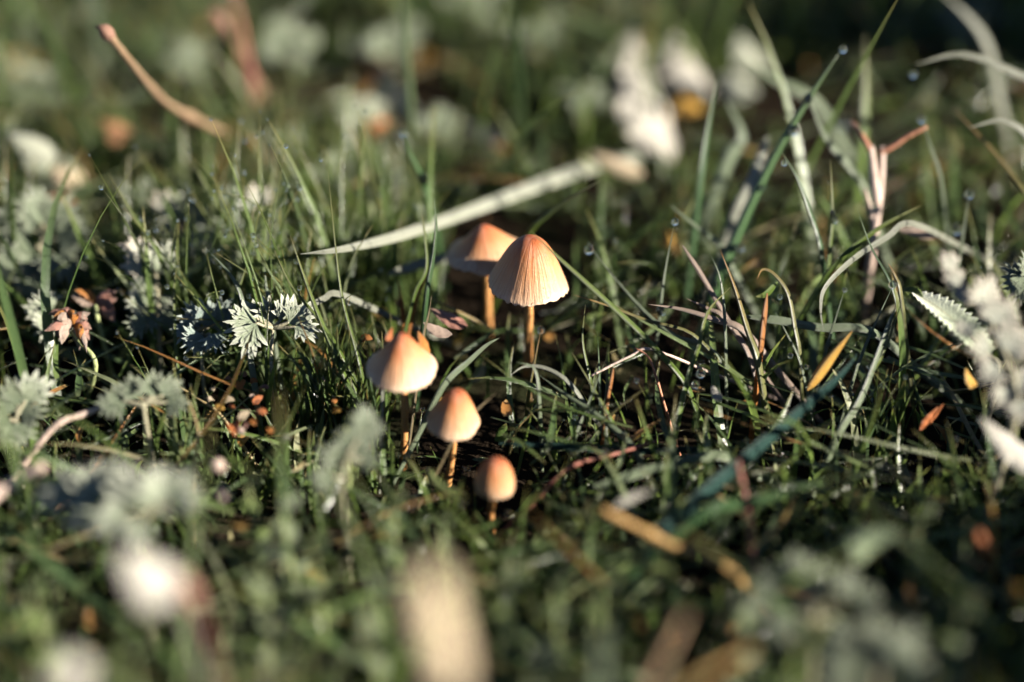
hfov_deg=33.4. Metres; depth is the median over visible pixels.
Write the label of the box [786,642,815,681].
herb
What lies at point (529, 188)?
grass shoot
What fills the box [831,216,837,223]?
dew drop
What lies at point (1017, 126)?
grass shoot
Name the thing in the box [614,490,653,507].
dry leaf
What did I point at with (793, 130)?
dew drop
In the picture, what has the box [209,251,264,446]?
grass shoot
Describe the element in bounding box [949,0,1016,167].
grass shoot
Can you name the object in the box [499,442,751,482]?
grass shoot
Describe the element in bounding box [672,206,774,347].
grass shoot
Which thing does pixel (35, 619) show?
herb
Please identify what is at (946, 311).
toothed leaf plant
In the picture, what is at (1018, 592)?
dry leaf
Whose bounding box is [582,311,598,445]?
grass shoot
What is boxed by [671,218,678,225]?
dew drop
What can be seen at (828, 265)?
grass shoot
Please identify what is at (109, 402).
silver leaf plant
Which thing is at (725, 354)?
grass shoot
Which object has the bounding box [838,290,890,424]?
grass shoot
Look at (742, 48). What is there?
dry leaf
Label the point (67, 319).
dried flower
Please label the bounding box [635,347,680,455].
stalk
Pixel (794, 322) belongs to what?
grass shoot
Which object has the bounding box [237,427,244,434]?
seed
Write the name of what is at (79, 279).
grass tuft
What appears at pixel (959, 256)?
grass shoot
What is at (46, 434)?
stalk
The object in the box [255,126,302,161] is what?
silver leaf plant
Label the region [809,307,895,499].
grass shoot
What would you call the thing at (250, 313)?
silver leaf plant
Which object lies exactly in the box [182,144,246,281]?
grass shoot
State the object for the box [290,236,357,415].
grass shoot
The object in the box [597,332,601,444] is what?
grass shoot
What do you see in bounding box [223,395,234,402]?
leaf scrap
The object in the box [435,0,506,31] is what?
silver leaf plant
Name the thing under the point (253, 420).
leaf scrap
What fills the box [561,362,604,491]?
grass shoot
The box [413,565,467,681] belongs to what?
dry leaf
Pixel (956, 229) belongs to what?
dew drop
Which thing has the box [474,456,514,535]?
mushroom
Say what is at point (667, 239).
dry leaf
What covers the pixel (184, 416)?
grass tuft
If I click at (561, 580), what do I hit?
herb
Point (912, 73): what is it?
dew drop
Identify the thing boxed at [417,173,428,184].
dew drop
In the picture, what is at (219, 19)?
twig
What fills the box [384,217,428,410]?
grass shoot
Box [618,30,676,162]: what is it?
dry leaf
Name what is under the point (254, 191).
silver leaf plant
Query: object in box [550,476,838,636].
grass shoot
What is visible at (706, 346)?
grass shoot
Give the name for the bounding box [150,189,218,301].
silver leaf plant
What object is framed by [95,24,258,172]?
twig
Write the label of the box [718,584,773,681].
herb
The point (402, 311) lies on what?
grass shoot
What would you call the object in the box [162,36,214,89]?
silver leaf plant
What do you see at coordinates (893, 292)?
grass shoot
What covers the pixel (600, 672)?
grass shoot
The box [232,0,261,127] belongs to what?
stalk
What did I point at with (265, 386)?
leaf scrap
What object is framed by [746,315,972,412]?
grass shoot
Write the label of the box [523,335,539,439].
grass shoot
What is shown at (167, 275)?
grass shoot
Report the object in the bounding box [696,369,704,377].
dew drop
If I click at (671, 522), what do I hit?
grass shoot
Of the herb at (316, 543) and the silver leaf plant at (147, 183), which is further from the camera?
the silver leaf plant at (147, 183)
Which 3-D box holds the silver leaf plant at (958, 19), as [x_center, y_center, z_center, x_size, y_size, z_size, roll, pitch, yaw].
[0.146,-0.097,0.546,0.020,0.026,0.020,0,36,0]
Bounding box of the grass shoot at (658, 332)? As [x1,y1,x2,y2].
[649,227,673,402]
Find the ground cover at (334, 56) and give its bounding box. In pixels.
[0,0,1023,681]
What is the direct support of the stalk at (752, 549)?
on the ground at (558, 234)
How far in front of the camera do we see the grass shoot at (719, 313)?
0.40 m
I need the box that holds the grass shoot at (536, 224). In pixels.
[480,181,598,330]
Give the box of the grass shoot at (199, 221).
[171,171,230,302]
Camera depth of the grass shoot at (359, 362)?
0.40 m
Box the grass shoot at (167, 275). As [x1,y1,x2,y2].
[110,176,205,368]
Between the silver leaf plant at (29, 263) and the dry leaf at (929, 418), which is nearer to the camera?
the dry leaf at (929, 418)
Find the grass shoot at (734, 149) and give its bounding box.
[696,98,746,255]
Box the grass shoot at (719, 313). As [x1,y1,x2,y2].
[686,298,790,413]
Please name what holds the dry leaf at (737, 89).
on the ground at (558, 234)
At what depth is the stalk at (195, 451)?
0.37 m
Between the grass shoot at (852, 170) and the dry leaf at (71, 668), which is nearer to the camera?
the dry leaf at (71, 668)
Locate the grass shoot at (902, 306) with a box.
[888,263,917,434]
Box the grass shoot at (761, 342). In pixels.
[749,293,767,443]
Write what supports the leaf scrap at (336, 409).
on the ground at (558, 234)
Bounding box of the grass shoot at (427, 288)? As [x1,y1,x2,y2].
[415,198,437,410]
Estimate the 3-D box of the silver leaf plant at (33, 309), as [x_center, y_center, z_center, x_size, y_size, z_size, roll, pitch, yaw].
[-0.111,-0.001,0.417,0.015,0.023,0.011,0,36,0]
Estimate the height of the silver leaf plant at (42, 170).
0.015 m
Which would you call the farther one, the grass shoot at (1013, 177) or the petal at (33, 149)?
the petal at (33, 149)
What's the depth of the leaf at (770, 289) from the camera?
0.39 m
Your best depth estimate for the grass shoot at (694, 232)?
0.43 m
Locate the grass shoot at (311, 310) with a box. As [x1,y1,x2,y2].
[275,253,378,447]
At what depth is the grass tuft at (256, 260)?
0.42 m
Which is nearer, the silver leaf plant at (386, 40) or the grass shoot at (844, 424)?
the grass shoot at (844, 424)
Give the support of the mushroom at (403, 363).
on the ground at (558, 234)
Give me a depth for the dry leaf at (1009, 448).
0.35 m
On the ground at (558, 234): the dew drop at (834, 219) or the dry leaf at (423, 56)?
the dry leaf at (423, 56)
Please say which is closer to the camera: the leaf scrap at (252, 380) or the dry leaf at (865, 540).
the dry leaf at (865, 540)
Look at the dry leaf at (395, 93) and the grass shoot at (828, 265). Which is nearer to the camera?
the grass shoot at (828, 265)
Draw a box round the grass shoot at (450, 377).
[389,338,498,485]
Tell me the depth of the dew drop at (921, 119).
0.42 m
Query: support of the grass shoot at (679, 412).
on the ground at (558, 234)
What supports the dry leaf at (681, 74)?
on the ground at (558, 234)
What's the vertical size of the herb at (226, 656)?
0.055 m
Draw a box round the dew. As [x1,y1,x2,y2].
[11,105,1017,529]
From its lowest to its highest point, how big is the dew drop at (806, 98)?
0.003 m
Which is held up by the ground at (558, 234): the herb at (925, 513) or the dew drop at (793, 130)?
the herb at (925, 513)
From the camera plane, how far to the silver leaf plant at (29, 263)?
0.43 m
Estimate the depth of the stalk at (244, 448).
0.39 m
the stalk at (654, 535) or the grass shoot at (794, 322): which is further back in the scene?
the grass shoot at (794, 322)
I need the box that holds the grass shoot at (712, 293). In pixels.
[682,245,772,425]
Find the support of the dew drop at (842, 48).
attached to the grass shoot at (736, 237)
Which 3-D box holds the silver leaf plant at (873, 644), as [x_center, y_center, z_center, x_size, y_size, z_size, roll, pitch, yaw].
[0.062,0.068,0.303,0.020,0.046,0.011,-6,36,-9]
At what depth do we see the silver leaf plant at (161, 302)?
0.41 m
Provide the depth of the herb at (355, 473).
0.37 m
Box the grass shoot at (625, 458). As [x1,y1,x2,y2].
[572,353,633,482]
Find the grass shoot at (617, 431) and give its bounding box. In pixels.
[541,376,660,502]
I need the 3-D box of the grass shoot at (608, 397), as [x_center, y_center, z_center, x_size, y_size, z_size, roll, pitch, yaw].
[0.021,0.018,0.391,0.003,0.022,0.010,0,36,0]
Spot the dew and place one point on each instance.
(413, 249)
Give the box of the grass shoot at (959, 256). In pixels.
[944,199,968,345]
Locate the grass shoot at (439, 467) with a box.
[413,396,491,516]
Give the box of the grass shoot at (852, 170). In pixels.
[810,103,892,280]
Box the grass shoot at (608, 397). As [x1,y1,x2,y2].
[598,368,613,470]
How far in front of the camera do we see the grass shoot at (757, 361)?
0.39 m
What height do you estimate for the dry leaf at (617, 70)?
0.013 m
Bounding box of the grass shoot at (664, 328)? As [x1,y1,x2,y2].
[594,252,792,437]
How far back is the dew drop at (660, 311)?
0.40 m
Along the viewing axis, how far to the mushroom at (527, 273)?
0.40 m
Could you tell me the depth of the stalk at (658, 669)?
0.28 m
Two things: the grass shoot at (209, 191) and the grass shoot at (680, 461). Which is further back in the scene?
the grass shoot at (209, 191)
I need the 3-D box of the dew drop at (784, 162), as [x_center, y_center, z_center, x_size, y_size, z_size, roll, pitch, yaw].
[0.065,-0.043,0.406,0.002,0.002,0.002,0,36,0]
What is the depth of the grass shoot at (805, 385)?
0.39 m
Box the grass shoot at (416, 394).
[408,296,431,461]
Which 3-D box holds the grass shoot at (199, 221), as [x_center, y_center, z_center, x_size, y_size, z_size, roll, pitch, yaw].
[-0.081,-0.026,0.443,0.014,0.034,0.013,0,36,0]
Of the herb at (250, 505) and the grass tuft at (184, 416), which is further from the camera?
the grass tuft at (184, 416)
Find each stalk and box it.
[0,461,46,497]
[5,405,102,481]
[180,386,265,475]
[188,400,199,536]
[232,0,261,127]
[494,440,655,542]
[590,347,786,402]
[599,506,807,657]
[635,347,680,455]
[647,614,687,681]
[687,647,751,681]
[735,460,756,630]
[851,121,927,323]
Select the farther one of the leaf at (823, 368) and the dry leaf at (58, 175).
the dry leaf at (58, 175)
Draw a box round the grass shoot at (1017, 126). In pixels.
[969,118,1023,136]
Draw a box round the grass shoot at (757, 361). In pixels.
[720,250,774,453]
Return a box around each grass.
[0,0,809,179]
[0,0,1023,681]
[0,0,1023,681]
[0,0,1023,681]
[94,64,444,426]
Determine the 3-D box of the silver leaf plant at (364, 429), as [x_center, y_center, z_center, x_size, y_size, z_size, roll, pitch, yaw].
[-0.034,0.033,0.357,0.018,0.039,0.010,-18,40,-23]
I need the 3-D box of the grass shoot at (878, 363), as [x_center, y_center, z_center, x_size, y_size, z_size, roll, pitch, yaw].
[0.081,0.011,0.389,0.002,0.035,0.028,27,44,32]
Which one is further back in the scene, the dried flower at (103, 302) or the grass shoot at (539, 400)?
the dried flower at (103, 302)
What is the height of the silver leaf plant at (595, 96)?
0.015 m
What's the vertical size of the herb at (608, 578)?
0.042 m
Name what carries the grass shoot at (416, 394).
on the ground at (558, 234)
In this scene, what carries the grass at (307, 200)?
on the ground at (558, 234)
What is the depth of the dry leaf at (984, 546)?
0.33 m
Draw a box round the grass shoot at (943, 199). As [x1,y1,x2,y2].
[923,123,954,303]
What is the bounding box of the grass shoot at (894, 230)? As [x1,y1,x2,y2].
[819,220,1007,330]
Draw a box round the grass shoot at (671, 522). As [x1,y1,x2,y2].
[603,355,856,626]
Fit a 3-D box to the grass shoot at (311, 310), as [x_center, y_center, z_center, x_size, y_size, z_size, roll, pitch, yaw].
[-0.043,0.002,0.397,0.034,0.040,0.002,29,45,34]
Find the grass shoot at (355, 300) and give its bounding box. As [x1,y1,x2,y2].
[310,290,458,346]
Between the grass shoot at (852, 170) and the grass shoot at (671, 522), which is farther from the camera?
the grass shoot at (852, 170)
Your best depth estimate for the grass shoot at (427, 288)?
0.40 m
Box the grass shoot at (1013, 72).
[915,52,1023,80]
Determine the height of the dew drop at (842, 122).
0.003 m
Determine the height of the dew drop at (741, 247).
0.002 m
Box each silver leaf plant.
[0,53,51,111]
[0,184,93,303]
[0,369,55,490]
[22,288,74,385]
[23,153,78,194]
[32,453,204,650]
[93,369,190,475]
[111,176,153,233]
[117,235,180,376]
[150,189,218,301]
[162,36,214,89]
[169,296,237,415]
[209,182,287,273]
[222,294,321,432]
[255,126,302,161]
[258,15,319,70]
[308,148,354,221]
[309,402,384,582]
[327,92,387,135]
[352,15,425,68]
[416,103,466,142]
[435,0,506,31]
[500,9,561,68]
[550,80,610,126]
[734,549,884,681]
[815,613,932,681]
[937,0,996,72]
[938,250,1023,548]
[999,250,1023,434]
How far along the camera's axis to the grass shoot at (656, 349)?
0.39 m
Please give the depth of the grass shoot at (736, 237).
0.42 m
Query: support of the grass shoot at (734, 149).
on the ground at (558, 234)
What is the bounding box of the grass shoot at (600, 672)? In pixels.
[594,610,606,681]
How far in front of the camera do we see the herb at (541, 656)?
0.28 m
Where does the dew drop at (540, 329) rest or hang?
on the ground at (558, 234)
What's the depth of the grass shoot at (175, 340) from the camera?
0.40 m
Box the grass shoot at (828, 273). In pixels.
[765,206,919,372]
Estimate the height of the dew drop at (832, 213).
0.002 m
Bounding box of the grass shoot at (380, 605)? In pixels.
[324,456,403,681]
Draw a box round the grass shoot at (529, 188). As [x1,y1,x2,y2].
[302,153,642,253]
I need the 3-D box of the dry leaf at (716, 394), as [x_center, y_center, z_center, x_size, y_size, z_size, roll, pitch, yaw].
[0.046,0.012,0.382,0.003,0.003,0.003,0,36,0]
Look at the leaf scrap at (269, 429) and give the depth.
0.37 m
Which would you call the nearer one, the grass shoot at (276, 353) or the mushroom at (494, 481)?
the mushroom at (494, 481)
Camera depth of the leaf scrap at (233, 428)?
0.37 m
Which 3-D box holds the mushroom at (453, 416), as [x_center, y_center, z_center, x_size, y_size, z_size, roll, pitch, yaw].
[-0.013,0.022,0.381,0.012,0.028,0.012,0,36,0]
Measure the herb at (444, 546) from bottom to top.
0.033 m
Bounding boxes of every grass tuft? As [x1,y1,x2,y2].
[38,219,139,321]
[134,367,229,450]
[211,353,331,448]
[215,226,371,388]
[220,204,320,320]
[277,299,379,448]
[316,330,400,455]
[361,313,414,410]
[771,273,856,376]
[828,348,934,467]
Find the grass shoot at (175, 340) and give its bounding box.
[173,259,187,445]
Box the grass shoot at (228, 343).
[214,267,245,424]
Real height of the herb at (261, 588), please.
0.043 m
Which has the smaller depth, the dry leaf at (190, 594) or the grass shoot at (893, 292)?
the dry leaf at (190, 594)
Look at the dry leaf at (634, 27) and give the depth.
0.57 m
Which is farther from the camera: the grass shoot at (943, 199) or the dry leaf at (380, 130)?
the dry leaf at (380, 130)
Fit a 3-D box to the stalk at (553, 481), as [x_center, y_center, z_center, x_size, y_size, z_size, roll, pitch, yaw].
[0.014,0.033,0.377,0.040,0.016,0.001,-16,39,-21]
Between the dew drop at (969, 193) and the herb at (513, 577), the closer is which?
the herb at (513, 577)
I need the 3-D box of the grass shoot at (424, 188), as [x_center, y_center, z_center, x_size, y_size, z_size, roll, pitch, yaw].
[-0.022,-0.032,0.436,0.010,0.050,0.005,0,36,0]
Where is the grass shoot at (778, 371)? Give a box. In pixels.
[649,304,823,423]
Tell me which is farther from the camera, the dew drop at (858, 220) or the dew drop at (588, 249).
the dew drop at (858, 220)
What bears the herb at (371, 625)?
on the ground at (558, 234)
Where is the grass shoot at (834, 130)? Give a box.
[735,53,870,193]
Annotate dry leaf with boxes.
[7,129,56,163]
[9,50,44,65]
[49,195,76,204]
[51,167,85,191]
[53,654,91,681]
[102,119,130,144]
[118,551,206,681]
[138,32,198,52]
[178,569,225,681]
[354,47,383,74]
[367,117,388,136]
[371,74,420,132]
[385,327,392,344]
[410,47,430,75]
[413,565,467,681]
[417,331,429,353]
[423,322,451,337]
[431,308,467,328]
[465,123,500,164]
[589,149,643,178]
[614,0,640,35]
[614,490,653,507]
[615,36,627,82]
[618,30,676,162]
[659,224,674,248]
[662,34,710,97]
[680,95,702,114]
[711,385,721,401]
[718,74,758,103]
[732,34,768,74]
[848,529,902,562]
[899,226,942,239]
[919,404,943,429]
[964,368,976,388]
[977,530,991,554]
[981,418,1023,472]
[1013,581,1023,603]
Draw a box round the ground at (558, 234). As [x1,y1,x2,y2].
[0,0,1023,681]
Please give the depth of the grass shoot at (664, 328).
0.40 m
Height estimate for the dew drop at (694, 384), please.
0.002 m
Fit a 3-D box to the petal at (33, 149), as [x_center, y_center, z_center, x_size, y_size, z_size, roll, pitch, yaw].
[-0.132,-0.054,0.470,0.014,0.008,0.008,0,36,0]
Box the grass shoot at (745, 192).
[702,136,768,308]
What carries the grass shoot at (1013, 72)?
on the ground at (558, 234)
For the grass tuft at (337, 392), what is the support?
on the ground at (558, 234)
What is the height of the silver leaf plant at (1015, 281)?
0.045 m
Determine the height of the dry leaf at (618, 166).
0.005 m
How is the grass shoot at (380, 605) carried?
on the ground at (558, 234)
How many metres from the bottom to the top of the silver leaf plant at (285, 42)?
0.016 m
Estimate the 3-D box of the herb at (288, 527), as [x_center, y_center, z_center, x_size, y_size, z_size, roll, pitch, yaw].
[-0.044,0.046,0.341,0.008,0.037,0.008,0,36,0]
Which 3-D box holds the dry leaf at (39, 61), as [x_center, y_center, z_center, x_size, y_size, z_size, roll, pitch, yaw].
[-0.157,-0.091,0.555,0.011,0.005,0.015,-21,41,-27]
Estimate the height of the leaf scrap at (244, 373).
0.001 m
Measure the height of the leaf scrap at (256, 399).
0.002 m
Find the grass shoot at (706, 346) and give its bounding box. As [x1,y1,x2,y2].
[575,295,735,381]
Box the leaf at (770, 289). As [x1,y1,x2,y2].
[756,282,777,297]
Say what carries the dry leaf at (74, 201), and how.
on the ground at (558, 234)
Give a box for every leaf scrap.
[215,404,224,409]
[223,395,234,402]
[227,420,239,435]
[235,379,245,389]
[238,371,246,376]
[238,410,249,420]
[248,416,255,425]
[250,378,257,383]
[252,395,262,404]
[254,408,266,414]
[260,384,269,388]
[266,426,272,432]
[284,435,290,441]
[333,407,339,412]
[361,334,372,341]
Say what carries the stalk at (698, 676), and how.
on the ground at (558, 234)
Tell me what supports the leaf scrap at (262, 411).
on the ground at (558, 234)
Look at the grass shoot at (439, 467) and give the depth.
0.38 m
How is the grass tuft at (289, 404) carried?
on the ground at (558, 234)
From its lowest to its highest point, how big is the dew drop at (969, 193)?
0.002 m
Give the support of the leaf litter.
on the ground at (558, 234)
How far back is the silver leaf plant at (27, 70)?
0.53 m
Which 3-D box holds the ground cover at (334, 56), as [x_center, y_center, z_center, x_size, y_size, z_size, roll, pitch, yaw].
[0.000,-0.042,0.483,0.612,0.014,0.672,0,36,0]
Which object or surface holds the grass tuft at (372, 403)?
on the ground at (558, 234)
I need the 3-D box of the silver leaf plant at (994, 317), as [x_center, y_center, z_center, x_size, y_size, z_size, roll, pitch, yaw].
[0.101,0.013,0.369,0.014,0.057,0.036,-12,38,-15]
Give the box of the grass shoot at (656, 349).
[530,230,713,447]
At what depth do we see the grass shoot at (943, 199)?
0.43 m
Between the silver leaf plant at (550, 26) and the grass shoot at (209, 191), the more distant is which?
the silver leaf plant at (550, 26)
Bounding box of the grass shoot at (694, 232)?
[681,72,718,325]
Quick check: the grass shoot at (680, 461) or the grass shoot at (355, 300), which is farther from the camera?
the grass shoot at (355, 300)
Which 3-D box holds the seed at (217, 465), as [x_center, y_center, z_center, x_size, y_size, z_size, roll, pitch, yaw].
[-0.061,0.026,0.354,0.003,0.004,0.003,14,63,-10]
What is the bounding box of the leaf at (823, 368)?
[807,331,851,390]
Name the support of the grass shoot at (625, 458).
on the ground at (558, 234)
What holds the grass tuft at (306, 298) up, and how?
on the ground at (558, 234)
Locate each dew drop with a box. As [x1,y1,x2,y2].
[399,128,406,136]
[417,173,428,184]
[537,326,544,333]
[584,245,592,254]
[620,431,626,437]
[656,306,665,315]
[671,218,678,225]
[691,380,699,388]
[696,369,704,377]
[698,360,704,367]
[712,281,719,288]
[737,243,745,251]
[761,184,766,190]
[781,159,787,165]
[788,125,798,135]
[802,93,811,103]
[829,210,835,216]
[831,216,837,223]
[838,117,847,127]
[839,45,846,52]
[856,217,863,224]
[888,280,896,288]
[909,70,916,77]
[917,115,925,123]
[951,224,961,234]
[965,189,973,198]
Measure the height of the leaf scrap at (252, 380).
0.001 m
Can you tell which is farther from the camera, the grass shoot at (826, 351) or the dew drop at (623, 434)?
the grass shoot at (826, 351)
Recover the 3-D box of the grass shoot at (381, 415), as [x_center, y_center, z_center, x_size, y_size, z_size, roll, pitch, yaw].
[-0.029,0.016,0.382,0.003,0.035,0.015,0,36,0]
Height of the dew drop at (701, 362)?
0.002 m
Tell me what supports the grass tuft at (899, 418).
on the ground at (558, 234)
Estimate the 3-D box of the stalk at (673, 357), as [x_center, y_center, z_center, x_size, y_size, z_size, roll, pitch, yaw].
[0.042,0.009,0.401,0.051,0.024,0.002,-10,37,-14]
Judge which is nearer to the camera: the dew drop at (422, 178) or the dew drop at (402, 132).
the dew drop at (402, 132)
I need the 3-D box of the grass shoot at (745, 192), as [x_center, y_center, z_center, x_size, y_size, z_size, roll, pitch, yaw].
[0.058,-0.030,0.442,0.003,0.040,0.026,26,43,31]
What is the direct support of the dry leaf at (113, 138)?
on the ground at (558, 234)
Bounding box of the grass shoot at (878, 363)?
[833,299,902,457]
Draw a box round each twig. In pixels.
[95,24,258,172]
[208,8,290,132]
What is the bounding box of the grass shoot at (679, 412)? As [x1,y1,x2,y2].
[675,290,727,445]
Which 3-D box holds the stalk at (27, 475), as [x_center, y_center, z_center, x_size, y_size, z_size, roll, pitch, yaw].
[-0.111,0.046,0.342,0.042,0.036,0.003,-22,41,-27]
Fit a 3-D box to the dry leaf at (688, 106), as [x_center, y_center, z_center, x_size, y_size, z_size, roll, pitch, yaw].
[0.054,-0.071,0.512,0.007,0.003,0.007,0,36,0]
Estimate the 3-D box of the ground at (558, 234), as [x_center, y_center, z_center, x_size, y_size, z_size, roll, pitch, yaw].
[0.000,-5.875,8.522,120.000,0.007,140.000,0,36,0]
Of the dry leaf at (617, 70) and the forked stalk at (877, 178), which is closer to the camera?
the forked stalk at (877, 178)
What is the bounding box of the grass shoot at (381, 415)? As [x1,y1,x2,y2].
[379,342,384,493]
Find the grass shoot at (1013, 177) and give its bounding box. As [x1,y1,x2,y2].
[954,109,1023,196]
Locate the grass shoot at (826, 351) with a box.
[807,292,843,427]
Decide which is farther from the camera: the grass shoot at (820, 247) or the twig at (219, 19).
the twig at (219, 19)
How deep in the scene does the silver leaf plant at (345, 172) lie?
0.46 m
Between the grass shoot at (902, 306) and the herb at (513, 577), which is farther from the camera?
the grass shoot at (902, 306)
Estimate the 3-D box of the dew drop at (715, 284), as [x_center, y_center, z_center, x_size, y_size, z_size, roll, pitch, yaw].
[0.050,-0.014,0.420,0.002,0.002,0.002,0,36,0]
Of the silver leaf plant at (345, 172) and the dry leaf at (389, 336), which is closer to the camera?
the dry leaf at (389, 336)
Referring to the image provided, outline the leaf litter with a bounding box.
[1,0,1023,681]
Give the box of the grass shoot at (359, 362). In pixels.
[328,177,367,395]
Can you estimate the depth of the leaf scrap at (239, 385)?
0.39 m
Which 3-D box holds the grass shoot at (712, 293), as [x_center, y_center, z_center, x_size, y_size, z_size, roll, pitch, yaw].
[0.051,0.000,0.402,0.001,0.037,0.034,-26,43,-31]
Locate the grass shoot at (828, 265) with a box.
[818,161,833,365]
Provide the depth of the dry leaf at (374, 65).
0.55 m
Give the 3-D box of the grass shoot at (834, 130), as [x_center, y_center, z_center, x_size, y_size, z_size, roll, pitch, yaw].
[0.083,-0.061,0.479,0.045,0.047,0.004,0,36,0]
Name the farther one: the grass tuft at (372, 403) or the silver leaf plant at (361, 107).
the silver leaf plant at (361, 107)
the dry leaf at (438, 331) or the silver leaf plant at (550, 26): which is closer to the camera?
the dry leaf at (438, 331)
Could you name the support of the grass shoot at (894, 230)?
on the ground at (558, 234)
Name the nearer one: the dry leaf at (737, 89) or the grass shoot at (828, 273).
the grass shoot at (828, 273)
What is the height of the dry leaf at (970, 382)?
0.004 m
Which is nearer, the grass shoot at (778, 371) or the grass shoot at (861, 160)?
the grass shoot at (778, 371)
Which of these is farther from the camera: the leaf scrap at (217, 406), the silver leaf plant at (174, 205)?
the silver leaf plant at (174, 205)
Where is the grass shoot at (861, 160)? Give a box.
[849,35,869,262]
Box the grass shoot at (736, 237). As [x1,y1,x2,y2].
[696,52,839,362]
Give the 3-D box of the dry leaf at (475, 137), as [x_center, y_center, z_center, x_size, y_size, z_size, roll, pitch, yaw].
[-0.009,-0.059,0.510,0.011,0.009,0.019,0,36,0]
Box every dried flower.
[44,307,97,410]
[69,288,117,379]
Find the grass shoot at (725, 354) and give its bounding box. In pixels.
[710,254,728,435]
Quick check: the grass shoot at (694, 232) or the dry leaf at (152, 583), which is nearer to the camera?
the dry leaf at (152, 583)
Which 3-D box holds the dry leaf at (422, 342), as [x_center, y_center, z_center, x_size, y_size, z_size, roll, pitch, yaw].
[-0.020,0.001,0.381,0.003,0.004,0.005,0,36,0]
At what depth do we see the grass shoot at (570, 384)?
0.39 m
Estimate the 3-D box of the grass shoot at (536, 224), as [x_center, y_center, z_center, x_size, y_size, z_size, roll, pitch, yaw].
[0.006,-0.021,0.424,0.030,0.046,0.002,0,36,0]
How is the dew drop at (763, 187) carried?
attached to the grass shoot at (736, 237)
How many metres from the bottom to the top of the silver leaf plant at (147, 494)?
0.045 m
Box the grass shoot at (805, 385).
[776,314,822,457]
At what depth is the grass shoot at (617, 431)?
0.38 m
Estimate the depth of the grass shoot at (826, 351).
0.39 m
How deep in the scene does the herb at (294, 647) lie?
0.28 m
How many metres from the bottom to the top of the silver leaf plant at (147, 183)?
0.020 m
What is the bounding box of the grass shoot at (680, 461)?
[590,451,781,489]
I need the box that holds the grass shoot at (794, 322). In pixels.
[757,268,806,436]
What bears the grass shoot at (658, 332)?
on the ground at (558, 234)
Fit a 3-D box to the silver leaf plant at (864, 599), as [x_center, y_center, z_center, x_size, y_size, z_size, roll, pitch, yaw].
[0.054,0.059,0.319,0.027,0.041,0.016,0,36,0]
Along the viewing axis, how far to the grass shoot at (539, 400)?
0.39 m
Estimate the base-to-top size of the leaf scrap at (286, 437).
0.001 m
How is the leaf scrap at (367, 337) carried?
on the ground at (558, 234)
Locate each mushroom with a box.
[366,332,436,471]
[426,388,479,486]
[446,224,515,338]
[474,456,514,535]
[488,234,568,377]
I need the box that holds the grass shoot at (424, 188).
[404,137,448,289]
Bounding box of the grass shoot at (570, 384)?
[511,364,624,463]
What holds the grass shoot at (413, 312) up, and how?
on the ground at (558, 234)
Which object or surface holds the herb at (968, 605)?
on the ground at (558, 234)
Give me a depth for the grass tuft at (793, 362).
0.42 m
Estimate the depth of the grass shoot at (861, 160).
0.46 m
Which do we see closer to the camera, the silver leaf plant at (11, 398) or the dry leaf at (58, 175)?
the silver leaf plant at (11, 398)
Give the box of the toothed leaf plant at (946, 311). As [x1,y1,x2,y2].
[903,286,1000,466]
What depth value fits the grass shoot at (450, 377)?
0.39 m
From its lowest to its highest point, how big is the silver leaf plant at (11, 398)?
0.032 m
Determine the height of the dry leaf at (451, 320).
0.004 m
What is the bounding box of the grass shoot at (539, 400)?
[517,362,543,472]
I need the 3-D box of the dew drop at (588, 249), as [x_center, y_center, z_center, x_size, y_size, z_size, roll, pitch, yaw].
[0.018,-0.022,0.408,0.002,0.002,0.002,0,36,0]
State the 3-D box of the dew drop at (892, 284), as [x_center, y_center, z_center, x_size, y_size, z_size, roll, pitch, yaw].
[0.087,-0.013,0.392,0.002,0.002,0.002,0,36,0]
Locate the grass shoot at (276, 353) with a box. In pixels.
[264,266,284,416]
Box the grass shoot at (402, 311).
[398,282,405,331]
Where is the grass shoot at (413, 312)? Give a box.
[407,267,428,335]
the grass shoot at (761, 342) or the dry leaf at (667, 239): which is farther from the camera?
the dry leaf at (667, 239)
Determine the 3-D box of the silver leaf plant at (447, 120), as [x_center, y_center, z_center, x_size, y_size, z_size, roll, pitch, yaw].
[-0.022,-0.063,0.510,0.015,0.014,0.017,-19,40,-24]
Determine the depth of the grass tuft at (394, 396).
0.41 m
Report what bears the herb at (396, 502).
on the ground at (558, 234)
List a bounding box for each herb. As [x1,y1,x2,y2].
[12,577,66,681]
[216,649,242,681]
[240,475,270,570]
[247,546,293,680]
[272,493,314,614]
[285,635,307,681]
[301,533,341,679]
[334,416,362,529]
[358,578,393,681]
[375,492,408,618]
[438,516,462,607]
[488,566,526,681]
[530,644,556,681]
[544,572,573,681]
[580,570,623,681]
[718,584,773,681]
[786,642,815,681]
[893,503,937,636]
[934,595,980,681]
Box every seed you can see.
[210,458,224,472]
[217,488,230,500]
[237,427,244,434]
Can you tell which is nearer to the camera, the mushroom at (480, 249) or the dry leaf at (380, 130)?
the mushroom at (480, 249)
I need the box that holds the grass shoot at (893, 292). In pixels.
[858,212,927,438]
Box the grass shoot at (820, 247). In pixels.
[783,154,838,384]
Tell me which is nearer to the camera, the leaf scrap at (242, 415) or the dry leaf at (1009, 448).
the dry leaf at (1009, 448)
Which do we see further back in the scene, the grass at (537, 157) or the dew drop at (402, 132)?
the grass at (537, 157)

